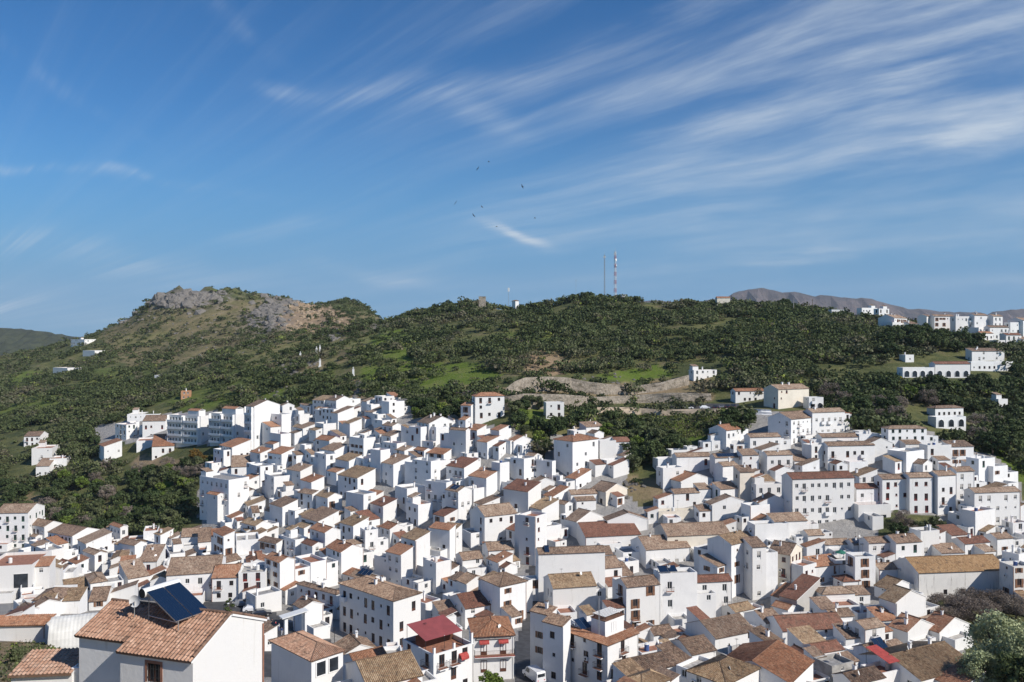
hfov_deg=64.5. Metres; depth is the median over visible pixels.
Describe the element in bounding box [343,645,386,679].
house
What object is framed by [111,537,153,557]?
house
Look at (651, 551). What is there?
house
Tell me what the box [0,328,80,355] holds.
hills
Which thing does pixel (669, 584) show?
door
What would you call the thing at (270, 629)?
house
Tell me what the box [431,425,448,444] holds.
house
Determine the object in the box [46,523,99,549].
house
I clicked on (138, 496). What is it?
tree
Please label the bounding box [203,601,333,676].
plaza
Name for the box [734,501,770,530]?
house
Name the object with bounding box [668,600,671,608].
door
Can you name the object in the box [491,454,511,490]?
house
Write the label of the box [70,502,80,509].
tree
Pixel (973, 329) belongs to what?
house
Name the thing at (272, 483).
house
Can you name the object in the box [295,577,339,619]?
house
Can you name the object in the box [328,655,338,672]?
window
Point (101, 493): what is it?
tree
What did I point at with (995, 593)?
tree
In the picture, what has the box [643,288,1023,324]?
mountains
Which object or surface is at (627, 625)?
house
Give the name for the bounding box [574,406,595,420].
tree
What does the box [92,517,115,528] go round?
tree
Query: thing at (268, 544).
house
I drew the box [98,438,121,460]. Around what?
house
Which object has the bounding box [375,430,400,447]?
house
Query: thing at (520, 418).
tree
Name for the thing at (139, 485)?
tree
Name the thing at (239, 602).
parked car
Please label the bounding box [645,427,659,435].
tree
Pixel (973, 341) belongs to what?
tree
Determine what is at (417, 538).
house
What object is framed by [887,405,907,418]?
tree
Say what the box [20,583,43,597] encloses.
house
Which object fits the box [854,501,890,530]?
house
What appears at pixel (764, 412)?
boundary wall
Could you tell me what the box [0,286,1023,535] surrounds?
scrub
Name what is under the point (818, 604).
house
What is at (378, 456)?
house
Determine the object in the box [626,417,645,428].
tree
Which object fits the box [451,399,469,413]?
tree
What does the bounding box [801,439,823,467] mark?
house
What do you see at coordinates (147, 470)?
tree
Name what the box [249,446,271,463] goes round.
house
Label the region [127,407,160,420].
villa
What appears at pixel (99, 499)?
tree
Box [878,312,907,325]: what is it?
house
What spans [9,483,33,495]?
tree
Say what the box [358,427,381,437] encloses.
house
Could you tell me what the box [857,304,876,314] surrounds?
house
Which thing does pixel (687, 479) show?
house
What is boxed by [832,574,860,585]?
house
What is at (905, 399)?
tree
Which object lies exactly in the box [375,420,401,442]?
house
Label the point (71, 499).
tree
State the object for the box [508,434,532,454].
house
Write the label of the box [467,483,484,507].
house
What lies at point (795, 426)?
house
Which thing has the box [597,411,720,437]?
grass
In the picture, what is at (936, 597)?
tree
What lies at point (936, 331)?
tree
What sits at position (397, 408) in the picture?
house
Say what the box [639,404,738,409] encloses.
road
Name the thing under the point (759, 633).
house
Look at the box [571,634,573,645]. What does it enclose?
door
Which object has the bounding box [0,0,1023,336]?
sky
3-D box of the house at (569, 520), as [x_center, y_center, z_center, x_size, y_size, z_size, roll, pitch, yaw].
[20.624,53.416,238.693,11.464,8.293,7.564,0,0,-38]
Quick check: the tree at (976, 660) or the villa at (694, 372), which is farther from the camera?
the villa at (694, 372)
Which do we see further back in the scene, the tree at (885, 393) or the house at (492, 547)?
the tree at (885, 393)
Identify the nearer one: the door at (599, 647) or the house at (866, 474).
the door at (599, 647)
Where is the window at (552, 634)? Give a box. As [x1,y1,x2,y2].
[550,631,554,639]
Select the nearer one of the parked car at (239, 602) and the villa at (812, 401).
the parked car at (239, 602)
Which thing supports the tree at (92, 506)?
on the ground at (640, 499)
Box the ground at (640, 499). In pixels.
[0,285,1023,681]
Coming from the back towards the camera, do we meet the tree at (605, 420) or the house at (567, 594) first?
the tree at (605, 420)
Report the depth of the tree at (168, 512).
299.44 m
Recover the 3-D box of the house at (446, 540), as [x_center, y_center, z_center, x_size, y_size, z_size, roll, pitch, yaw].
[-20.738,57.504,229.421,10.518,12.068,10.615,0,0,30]
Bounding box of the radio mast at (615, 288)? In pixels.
[614,251,616,294]
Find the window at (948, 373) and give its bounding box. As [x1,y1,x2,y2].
[946,370,950,376]
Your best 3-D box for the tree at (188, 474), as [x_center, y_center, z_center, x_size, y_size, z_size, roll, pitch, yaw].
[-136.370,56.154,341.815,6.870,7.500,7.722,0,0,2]
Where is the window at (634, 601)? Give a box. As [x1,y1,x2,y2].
[631,599,639,608]
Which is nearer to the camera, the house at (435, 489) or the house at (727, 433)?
the house at (435, 489)
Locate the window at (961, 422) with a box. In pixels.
[958,419,963,426]
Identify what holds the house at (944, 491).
on the ground at (640, 499)
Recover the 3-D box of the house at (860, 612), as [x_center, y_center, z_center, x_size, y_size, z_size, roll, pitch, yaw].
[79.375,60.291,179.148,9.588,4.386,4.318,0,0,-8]
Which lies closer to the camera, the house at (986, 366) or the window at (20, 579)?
the window at (20, 579)
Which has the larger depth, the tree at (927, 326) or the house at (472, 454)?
the tree at (927, 326)
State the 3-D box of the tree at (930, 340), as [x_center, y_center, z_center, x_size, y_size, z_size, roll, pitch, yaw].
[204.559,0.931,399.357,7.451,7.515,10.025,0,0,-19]
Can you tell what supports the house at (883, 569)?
on the ground at (640, 499)
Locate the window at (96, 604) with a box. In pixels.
[94,601,102,606]
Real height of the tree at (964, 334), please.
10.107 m
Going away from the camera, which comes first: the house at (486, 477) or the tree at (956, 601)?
the tree at (956, 601)
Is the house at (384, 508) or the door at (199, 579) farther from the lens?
the house at (384, 508)
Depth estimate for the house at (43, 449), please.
412.38 m
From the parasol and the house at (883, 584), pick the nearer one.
the house at (883, 584)
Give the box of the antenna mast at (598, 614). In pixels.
[598,598,599,633]
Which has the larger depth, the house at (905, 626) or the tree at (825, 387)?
the tree at (825, 387)
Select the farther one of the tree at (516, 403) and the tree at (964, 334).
the tree at (964, 334)
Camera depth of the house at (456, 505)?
245.74 m
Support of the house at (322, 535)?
on the ground at (640, 499)
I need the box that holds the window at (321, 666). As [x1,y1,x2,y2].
[316,659,326,677]
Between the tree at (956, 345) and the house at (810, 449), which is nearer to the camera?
the house at (810, 449)
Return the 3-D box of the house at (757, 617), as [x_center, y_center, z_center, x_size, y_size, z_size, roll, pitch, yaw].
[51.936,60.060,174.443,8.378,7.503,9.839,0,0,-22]
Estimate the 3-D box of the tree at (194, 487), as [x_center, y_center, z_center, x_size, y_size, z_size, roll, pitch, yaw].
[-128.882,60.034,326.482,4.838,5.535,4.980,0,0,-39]
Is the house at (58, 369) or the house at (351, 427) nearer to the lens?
the house at (351, 427)
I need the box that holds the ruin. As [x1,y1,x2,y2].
[478,296,485,311]
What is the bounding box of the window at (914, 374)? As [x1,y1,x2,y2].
[912,370,917,376]
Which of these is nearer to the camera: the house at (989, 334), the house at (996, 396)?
the house at (996, 396)
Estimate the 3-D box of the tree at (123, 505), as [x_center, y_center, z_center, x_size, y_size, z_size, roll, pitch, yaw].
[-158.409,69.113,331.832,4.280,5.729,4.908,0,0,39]
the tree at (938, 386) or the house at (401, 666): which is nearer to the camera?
the house at (401, 666)
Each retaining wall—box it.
[504,393,710,410]
[505,375,688,394]
[597,407,726,415]
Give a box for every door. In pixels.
[198,578,201,585]
[217,581,220,588]
[225,548,232,554]
[243,573,246,581]
[256,573,259,580]
[260,542,264,549]
[329,501,334,507]
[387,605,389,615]
[425,653,428,666]
[439,654,443,667]
[451,667,455,679]
[452,650,456,663]
[500,659,505,671]
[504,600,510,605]
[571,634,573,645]
[583,662,586,674]
[584,650,587,662]
[597,643,601,655]
[597,667,601,680]
[618,584,622,595]
[621,640,623,652]
[667,582,671,590]
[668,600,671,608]
[722,584,726,592]
[724,596,727,604]
[734,574,739,583]
[757,551,760,559]
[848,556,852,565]
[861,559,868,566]
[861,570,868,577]
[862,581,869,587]
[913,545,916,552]
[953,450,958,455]
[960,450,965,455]
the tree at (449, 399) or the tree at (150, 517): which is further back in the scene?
the tree at (449, 399)
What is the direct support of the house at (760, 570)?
on the ground at (640, 499)
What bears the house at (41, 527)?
on the ground at (640, 499)
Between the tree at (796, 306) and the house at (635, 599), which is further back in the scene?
the tree at (796, 306)
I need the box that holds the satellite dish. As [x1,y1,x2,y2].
[129,595,139,616]
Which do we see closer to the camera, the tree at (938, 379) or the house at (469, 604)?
the house at (469, 604)
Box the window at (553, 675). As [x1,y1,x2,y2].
[551,671,555,679]
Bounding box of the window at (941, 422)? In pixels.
[938,419,943,426]
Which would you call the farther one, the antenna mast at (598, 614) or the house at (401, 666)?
the antenna mast at (598, 614)
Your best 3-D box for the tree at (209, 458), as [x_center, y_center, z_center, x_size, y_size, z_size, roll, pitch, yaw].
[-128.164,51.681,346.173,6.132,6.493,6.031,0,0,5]
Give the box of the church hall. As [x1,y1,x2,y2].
[892,552,999,599]
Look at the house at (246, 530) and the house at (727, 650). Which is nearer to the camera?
the house at (727, 650)
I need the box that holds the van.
[522,664,545,681]
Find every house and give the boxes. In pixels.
[0,503,44,551]
[0,547,63,603]
[0,603,56,643]
[7,647,78,681]
[13,596,60,616]
[19,538,45,551]
[19,584,87,613]
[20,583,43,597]
[23,431,48,446]
[30,516,61,539]
[30,539,77,559]
[32,440,59,464]
[35,458,54,476]
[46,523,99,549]
[49,454,70,468]
[53,367,80,372]
[56,558,67,564]
[62,572,123,599]
[63,554,90,572]
[64,564,87,578]
[71,337,95,346]
[74,598,266,681]
[77,528,115,554]
[82,546,107,570]
[83,350,104,355]
[88,580,138,610]
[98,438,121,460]
[102,549,129,575]
[106,521,128,541]
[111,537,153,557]
[117,555,135,573]
[118,558,166,594]
[127,421,138,427]
[129,522,162,541]
[137,437,152,451]
[139,415,166,436]
[140,544,165,570]
[145,526,173,547]
[150,554,225,603]
[152,434,174,459]
[163,557,170,570]
[166,538,196,558]
[168,531,180,544]
[180,524,201,547]
[181,388,191,399]
[183,527,217,555]
[202,526,235,554]
[205,448,230,473]
[209,563,243,601]
[219,437,251,455]
[219,455,249,475]
[219,553,241,563]
[220,511,244,528]
[235,518,261,540]
[235,550,265,563]
[236,532,258,562]
[238,559,267,599]
[240,516,278,530]
[245,495,265,518]
[246,462,272,489]
[246,586,281,611]
[247,526,278,538]
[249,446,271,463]
[249,487,261,499]
[258,536,282,554]
[262,413,293,443]
[262,472,291,498]
[263,550,309,604]
[264,496,298,526]
[264,619,278,650]
[265,431,290,449]
[267,446,295,468]
[268,630,345,681]
[269,481,294,505]
[271,463,286,472]
[278,525,309,556]
[280,401,296,419]
[287,462,312,488]
[288,488,318,524]
[289,422,314,444]
[292,407,313,424]
[292,443,314,465]
[292,553,337,586]
[292,591,332,638]
[294,472,324,496]
[295,506,343,536]
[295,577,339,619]
[300,403,312,414]
[301,521,339,555]
[308,419,335,441]
[310,451,336,476]
[312,395,331,417]
[313,429,346,451]
[315,408,338,421]
[316,487,343,510]
[319,394,359,408]
[319,539,372,578]
[320,442,347,456]
[326,452,362,485]
[330,406,361,429]
[334,509,379,539]
[334,630,376,654]
[337,465,375,497]
[338,575,422,647]
[338,649,436,681]
[339,417,362,436]
[339,567,385,589]
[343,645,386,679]
[344,489,383,518]
[345,519,387,557]
[349,435,374,455]
[356,454,369,465]
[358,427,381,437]
[361,397,374,410]
[361,406,380,427]
[364,448,389,482]
[367,392,400,410]
[370,495,396,524]
[372,400,410,425]
[374,414,396,427]
[374,542,421,588]
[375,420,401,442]
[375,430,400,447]
[376,520,412,546]
[381,453,410,487]
[382,441,405,455]
[383,642,401,653]
[394,444,415,454]
[395,481,424,511]
[399,527,430,577]
[401,424,436,448]
[403,615,473,681]
[405,454,439,484]
[406,492,432,526]
[408,446,430,459]
[413,555,459,594]
[417,412,459,439]
[421,590,439,619]
[425,472,451,510]
[425,521,461,560]
[426,447,451,458]
[429,458,453,477]
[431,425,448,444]
[432,590,494,628]
[433,484,472,523]
[438,607,462,636]
[440,425,469,456]
[443,571,481,599]
[445,456,479,485]
[451,550,486,575]
[458,402,473,427]
[460,451,480,466]
[462,494,516,548]
[463,423,489,450]
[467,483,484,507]
[467,615,515,681]
[468,466,497,496]
[471,392,504,423]
[477,434,500,458]
[478,568,532,628]
[482,540,513,563]
[486,550,520,573]
[490,424,510,439]
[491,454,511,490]
[493,439,512,459]
[498,478,540,512]
[504,452,541,479]
[505,523,514,546]
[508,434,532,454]
[512,300,518,307]
[515,504,546,565]
[518,540,605,601]
[529,600,557,668]
[530,495,559,521]
[533,473,555,493]
[534,455,562,485]
[541,612,571,681]
[542,485,572,516]
[543,571,605,619]
[544,401,563,418]
[547,522,567,546]
[553,431,598,475]
[558,468,591,488]
[561,508,603,538]
[567,421,603,438]
[567,486,597,510]
[570,607,639,681]
[571,604,597,625]
[576,521,641,552]
[589,450,630,478]
[598,436,630,458]
[600,646,679,681]
[602,509,648,530]
[602,574,660,626]
[603,545,613,555]
[605,555,633,597]
[612,657,679,681]
[615,532,690,568]
[618,554,638,572]
[624,620,635,628]
[635,622,685,641]
[638,637,671,655]
[644,506,693,523]
[653,456,671,469]
[653,482,710,508]
[653,561,715,627]
[654,518,736,559]
[655,641,691,662]
[656,462,683,488]
[666,445,696,456]
[669,634,716,658]
[670,470,712,487]
[672,447,709,471]
[676,651,760,681]
[677,606,755,648]
[694,493,748,521]
[694,530,748,597]
[697,567,732,616]
[698,433,736,451]
[709,421,747,449]
[709,451,738,476]
[710,481,737,497]
[713,457,737,481]
[716,638,740,655]
[721,600,763,615]
[726,639,814,681]
[730,432,790,463]
[730,462,754,500]
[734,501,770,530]
[735,446,759,474]
[742,536,777,599]
[742,604,778,629]
[743,520,797,545]
[747,624,783,641]
[751,473,781,501]
[752,492,783,512]
[760,448,794,482]
[766,512,818,538]
[766,540,802,586]
[767,410,812,444]
[767,609,842,643]
[770,573,820,614]
[780,551,816,585]
[781,470,854,523]
[786,625,844,654]
[791,523,831,545]
[793,454,819,471]
[800,538,852,555]
[801,432,859,444]
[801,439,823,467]
[803,553,841,584]
[803,645,859,681]
[804,406,849,435]
[809,596,854,621]
[815,578,870,607]
[821,436,874,471]
[823,621,859,645]
[828,545,845,574]
[831,663,886,681]
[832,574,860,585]
[843,638,902,666]
[844,532,859,551]
[846,552,875,587]
[847,611,893,643]
[849,603,878,620]
[850,466,877,482]
[853,429,880,440]
[854,478,877,501]
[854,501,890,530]
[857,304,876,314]
[859,530,895,561]
[859,636,985,681]
[861,661,899,681]
[864,434,896,460]
[866,604,895,626]
[873,473,905,509]
[873,575,923,596]
[874,305,888,314]
[876,558,897,582]
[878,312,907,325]
[878,584,938,616]
[880,425,937,448]
[883,448,931,473]
[884,530,922,559]
[887,322,900,325]
[888,611,935,642]
[897,367,933,377]
[899,352,913,361]
[902,466,933,512]
[903,320,917,325]
[908,519,945,555]
[917,314,929,325]
[919,439,950,469]
[919,609,972,650]
[926,405,964,415]
[928,415,965,430]
[929,313,952,330]
[929,361,969,377]
[929,466,955,514]
[931,542,964,555]
[935,524,995,555]
[938,462,986,498]
[941,437,984,465]
[948,506,995,535]
[950,314,972,331]
[956,482,1023,524]
[961,453,994,483]
[962,327,983,332]
[965,347,1003,360]
[967,361,1012,370]
[968,311,987,326]
[975,330,993,339]
[983,325,1008,339]
[984,527,1023,554]
[987,313,1002,324]
[988,463,1017,487]
[990,392,1007,405]
[996,515,1023,538]
[999,545,1023,561]
[999,560,1023,610]
[1000,331,1020,345]
[1004,322,1019,333]
[1008,317,1023,335]
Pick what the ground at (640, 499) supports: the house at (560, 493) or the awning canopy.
the house at (560, 493)
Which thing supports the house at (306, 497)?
on the ground at (640, 499)
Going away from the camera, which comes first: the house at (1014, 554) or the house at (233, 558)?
the house at (1014, 554)
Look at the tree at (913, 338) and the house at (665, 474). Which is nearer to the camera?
the house at (665, 474)
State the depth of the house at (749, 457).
254.63 m
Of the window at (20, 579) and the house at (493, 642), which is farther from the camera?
the window at (20, 579)
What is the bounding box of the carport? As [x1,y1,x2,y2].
[279,607,307,634]
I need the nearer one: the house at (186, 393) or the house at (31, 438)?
the house at (31, 438)
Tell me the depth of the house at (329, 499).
265.56 m
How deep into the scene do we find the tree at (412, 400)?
327.13 m
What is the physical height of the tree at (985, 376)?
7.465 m
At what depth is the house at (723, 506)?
235.36 m
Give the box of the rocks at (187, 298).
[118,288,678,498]
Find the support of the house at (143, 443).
on the ground at (640, 499)
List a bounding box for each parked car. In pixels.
[232,599,245,606]
[243,604,253,611]
[252,608,271,615]
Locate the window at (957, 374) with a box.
[955,370,959,376]
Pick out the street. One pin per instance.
(522, 653)
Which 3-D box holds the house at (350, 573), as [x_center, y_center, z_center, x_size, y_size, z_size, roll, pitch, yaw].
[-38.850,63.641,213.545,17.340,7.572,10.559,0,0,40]
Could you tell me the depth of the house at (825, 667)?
140.14 m
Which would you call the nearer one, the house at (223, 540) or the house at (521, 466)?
the house at (223, 540)
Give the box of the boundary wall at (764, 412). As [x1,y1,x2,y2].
[755,409,771,414]
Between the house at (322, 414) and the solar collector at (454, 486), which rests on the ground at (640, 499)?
the house at (322, 414)
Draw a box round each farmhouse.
[715,296,729,304]
[828,309,845,317]
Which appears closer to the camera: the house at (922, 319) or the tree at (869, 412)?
the tree at (869, 412)
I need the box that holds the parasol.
[835,550,845,553]
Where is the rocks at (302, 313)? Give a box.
[276,302,347,331]
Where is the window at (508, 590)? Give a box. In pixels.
[504,587,511,593]
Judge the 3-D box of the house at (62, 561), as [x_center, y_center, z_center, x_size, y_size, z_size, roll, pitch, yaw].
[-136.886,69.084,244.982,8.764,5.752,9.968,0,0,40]
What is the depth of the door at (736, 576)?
198.00 m
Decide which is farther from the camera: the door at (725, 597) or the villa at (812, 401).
the villa at (812, 401)
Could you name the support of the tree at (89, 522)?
on the ground at (640, 499)
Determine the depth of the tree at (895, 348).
378.11 m
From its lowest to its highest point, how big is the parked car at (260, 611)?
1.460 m
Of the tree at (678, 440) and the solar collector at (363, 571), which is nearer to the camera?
the solar collector at (363, 571)
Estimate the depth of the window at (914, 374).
351.26 m
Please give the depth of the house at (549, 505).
241.07 m
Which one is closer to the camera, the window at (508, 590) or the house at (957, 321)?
the window at (508, 590)
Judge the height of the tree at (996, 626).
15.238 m
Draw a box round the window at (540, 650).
[535,646,542,654]
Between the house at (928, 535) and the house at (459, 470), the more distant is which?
the house at (459, 470)
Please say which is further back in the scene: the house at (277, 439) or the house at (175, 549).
the house at (277, 439)
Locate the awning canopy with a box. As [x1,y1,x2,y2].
[866,645,899,670]
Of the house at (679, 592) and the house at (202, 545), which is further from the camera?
the house at (202, 545)
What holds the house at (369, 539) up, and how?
on the ground at (640, 499)
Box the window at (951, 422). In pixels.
[948,419,953,426]
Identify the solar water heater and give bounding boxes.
[139,578,206,630]
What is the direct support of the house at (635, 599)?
on the ground at (640, 499)
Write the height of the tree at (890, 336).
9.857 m
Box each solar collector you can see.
[358,568,373,575]
[450,484,460,488]
[544,545,548,552]
[574,617,590,629]
[657,565,677,572]
[716,453,736,456]
[870,637,887,647]
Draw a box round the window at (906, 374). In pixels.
[904,371,909,376]
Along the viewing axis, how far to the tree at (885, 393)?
309.41 m
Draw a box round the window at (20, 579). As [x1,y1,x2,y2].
[13,573,27,588]
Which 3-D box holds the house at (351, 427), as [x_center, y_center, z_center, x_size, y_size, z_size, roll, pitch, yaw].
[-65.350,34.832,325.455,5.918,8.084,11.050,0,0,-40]
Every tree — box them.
[0,478,11,486]
[1,483,14,490]
[1,492,15,500]
[4,646,25,662]
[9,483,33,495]
[18,473,32,482]
[18,500,32,502]
[35,479,48,486]
[36,496,55,511]
[40,487,57,497]
[44,502,58,513]
[46,506,62,520]
[47,487,65,501]
[51,478,70,489]
[52,508,78,521]
[55,448,65,455]
[57,469,72,478]
[59,495,77,507]
[59,515,74,523]
[60,435,70,443]
[65,475,82,488]
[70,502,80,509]
[73,493,81,501]
[74,476,89,489]
[76,426,91,433]
[78,515,91,524]
[81,520,97,527]
[86,502,101,512]
[87,472,104,480]
[87,508,104,518]
[88,435,100,445]
[89,481,105,493]
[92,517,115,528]
[94,498,104,505]
[97,484,116,500]
[99,458,113,468]
[104,479,117,488]
[105,475,122,482]
[105,508,119,517]
[111,491,128,500]
[111,516,131,523]
[118,505,132,515]
[119,503,129,512]
[124,468,141,478]
[125,476,142,486]
[126,505,150,519]
[129,480,148,491]
[130,462,146,471]
[133,490,149,504]
[136,508,156,519]
[139,514,155,525]
[140,466,153,475]
[142,464,158,468]
[142,488,162,506]
[143,471,155,480]
[148,477,160,489]
[151,465,169,481]
[155,482,165,490]
[156,493,180,507]
[157,506,173,517]
[159,456,175,464]
[159,509,181,522]
[164,470,185,484]
[166,463,174,470]
[171,466,183,470]
[176,477,188,487]
[177,494,194,504]
[179,457,189,465]
[180,465,197,477]
[184,479,193,487]
[185,483,196,491]
[186,456,203,466]
[188,448,198,457]
[193,463,204,474]
[194,451,207,459]
[205,455,212,461]
[224,598,234,610]
[410,397,421,407]
[411,407,420,416]
[416,397,437,407]
[420,406,438,415]
[433,405,459,417]
[435,402,446,409]
[445,305,459,313]
[446,396,457,405]
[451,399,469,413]
[478,670,503,681]
[507,400,524,412]
[510,411,528,425]
[517,408,529,414]
[518,398,530,409]
[519,425,529,433]
[523,395,534,409]
[529,415,545,429]
[532,430,545,441]
[534,396,546,409]
[534,438,552,455]
[538,417,566,435]
[559,416,568,425]
[569,412,584,426]
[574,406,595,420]
[597,417,609,423]
[599,422,611,436]
[604,410,618,420]
[607,420,623,432]
[620,440,637,450]
[621,413,640,424]
[621,421,628,429]
[625,454,641,471]
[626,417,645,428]
[626,450,646,461]
[628,429,643,437]
[630,434,643,447]
[633,439,668,462]
[641,417,654,424]
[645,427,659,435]
[645,429,666,442]
[647,423,659,428]
[662,433,691,447]
[667,429,679,434]
[714,416,732,425]
[718,408,740,420]
[723,421,745,433]
[729,405,742,409]
[738,408,756,423]
[776,298,790,303]
[787,303,800,308]
[818,382,840,398]
[834,391,851,402]
[835,396,857,406]
[838,386,861,397]
[840,404,857,415]
[846,396,872,409]
[853,408,874,426]
[871,389,894,398]
[871,408,884,417]
[872,395,886,405]
[873,395,900,411]
[874,376,896,387]
[876,331,895,342]
[877,342,899,354]
[881,325,905,335]
[884,372,899,379]
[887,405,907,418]
[889,522,908,533]
[891,509,913,525]
[893,333,905,343]
[897,396,908,403]
[897,398,907,409]
[900,324,917,332]
[900,383,917,399]
[901,378,914,384]
[903,324,926,336]
[904,332,926,345]
[910,377,926,383]
[910,520,924,526]
[914,322,933,331]
[917,389,939,405]
[919,374,950,386]
[919,385,937,397]
[923,520,938,528]
[924,335,934,346]
[927,329,944,335]
[927,382,942,389]
[927,515,946,524]
[927,592,957,612]
[929,332,949,339]
[930,336,948,350]
[935,606,967,621]
[939,328,952,334]
[941,593,979,617]
[946,340,967,351]
[951,329,971,339]
[952,587,988,603]
[953,594,998,626]
[954,649,1007,681]
[962,338,979,347]
[962,373,984,391]
[963,609,1023,660]
[966,413,987,424]
[967,426,987,445]
[973,373,991,380]
[973,423,993,431]
[975,599,1002,618]
[976,430,1008,454]
[983,378,999,387]
[983,587,1011,604]
[990,417,1023,428]
[992,628,1023,663]
[993,651,1023,681]
[995,424,1008,429]
[995,433,1023,452]
[996,424,1023,439]
[996,592,1023,618]
[997,375,1016,386]
[1007,363,1023,371]
[1009,372,1023,379]
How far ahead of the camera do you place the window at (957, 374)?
354.54 m
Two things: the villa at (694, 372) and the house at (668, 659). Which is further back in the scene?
the villa at (694, 372)
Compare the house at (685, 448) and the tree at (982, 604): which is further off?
the house at (685, 448)
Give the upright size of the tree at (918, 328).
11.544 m
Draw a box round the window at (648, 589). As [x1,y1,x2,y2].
[646,586,654,595]
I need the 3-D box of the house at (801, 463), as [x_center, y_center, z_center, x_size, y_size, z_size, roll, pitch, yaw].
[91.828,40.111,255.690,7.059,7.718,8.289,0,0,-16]
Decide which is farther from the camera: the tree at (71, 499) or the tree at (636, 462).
the tree at (71, 499)
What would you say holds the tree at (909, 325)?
on the ground at (640, 499)
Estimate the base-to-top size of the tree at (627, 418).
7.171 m
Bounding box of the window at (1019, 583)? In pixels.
[1015,579,1023,587]
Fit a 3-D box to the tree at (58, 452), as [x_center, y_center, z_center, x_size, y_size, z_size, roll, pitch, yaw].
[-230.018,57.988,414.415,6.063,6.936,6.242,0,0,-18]
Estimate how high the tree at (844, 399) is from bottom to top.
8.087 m
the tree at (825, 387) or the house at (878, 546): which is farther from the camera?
the tree at (825, 387)
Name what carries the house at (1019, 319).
on the ground at (640, 499)
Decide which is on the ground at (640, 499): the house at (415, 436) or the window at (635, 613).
the house at (415, 436)
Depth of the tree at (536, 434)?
276.90 m
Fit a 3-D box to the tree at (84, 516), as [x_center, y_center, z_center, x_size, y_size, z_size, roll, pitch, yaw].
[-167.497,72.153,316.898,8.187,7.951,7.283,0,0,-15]
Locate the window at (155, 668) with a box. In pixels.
[145,660,162,681]
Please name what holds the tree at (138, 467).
on the ground at (640, 499)
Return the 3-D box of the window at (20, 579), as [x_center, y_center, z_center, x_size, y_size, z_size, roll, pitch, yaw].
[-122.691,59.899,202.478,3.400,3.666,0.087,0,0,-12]
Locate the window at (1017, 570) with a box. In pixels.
[1015,568,1022,573]
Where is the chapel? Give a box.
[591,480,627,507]
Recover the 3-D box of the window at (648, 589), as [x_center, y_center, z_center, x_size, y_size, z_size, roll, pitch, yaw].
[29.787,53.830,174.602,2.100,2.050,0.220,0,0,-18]
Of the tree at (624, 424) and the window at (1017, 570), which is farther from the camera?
the tree at (624, 424)
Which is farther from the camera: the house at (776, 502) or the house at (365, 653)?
the house at (776, 502)
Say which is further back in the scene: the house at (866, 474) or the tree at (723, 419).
the tree at (723, 419)
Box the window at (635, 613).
[631,610,639,619]
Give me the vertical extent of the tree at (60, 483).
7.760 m
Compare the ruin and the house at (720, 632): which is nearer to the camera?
the house at (720, 632)
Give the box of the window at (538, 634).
[535,631,542,638]
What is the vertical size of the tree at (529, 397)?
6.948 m
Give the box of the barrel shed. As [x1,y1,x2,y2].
[48,612,97,647]
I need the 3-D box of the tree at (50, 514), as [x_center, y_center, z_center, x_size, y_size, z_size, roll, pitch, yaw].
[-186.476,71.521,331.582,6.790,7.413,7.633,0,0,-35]
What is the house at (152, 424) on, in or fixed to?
on the ground at (640, 499)
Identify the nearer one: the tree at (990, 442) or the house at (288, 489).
the tree at (990, 442)
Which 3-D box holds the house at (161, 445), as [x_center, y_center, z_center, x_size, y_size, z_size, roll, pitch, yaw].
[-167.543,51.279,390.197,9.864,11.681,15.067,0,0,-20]
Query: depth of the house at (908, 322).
439.91 m
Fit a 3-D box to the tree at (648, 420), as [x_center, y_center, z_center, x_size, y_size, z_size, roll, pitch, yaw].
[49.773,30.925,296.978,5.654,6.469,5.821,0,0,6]
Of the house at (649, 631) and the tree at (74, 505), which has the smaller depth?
the house at (649, 631)
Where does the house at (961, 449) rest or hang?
on the ground at (640, 499)
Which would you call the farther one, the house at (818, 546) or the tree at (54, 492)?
the tree at (54, 492)
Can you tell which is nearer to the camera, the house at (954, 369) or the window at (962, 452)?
the window at (962, 452)
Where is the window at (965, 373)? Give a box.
[963,370,968,376]
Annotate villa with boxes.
[115,423,136,439]
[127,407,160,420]
[689,364,716,380]
[730,388,763,402]
[763,381,809,408]
[803,396,822,408]
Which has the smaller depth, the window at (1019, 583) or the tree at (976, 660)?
the tree at (976, 660)
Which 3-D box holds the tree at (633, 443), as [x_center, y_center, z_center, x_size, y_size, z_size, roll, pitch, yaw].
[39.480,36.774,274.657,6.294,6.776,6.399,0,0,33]
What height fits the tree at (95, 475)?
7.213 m
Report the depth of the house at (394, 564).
216.45 m
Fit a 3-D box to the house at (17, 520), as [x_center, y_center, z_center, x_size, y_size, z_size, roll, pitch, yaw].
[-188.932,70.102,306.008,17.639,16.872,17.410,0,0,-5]
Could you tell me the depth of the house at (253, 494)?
299.11 m
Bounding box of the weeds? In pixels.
[0,639,59,680]
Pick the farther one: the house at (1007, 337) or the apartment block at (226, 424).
the house at (1007, 337)
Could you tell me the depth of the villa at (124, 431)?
426.62 m
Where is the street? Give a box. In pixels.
[515,566,543,681]
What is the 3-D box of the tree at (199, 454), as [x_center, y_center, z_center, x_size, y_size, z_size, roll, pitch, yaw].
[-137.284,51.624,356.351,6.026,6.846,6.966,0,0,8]
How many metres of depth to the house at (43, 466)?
393.99 m
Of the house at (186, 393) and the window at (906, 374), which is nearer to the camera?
the window at (906, 374)
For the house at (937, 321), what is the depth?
451.41 m
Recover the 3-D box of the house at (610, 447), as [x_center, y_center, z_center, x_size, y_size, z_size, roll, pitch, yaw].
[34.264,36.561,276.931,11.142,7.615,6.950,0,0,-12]
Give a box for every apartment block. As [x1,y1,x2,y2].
[167,408,208,447]
[200,467,248,523]
[208,406,243,445]
[244,398,280,449]
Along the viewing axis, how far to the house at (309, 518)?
255.06 m

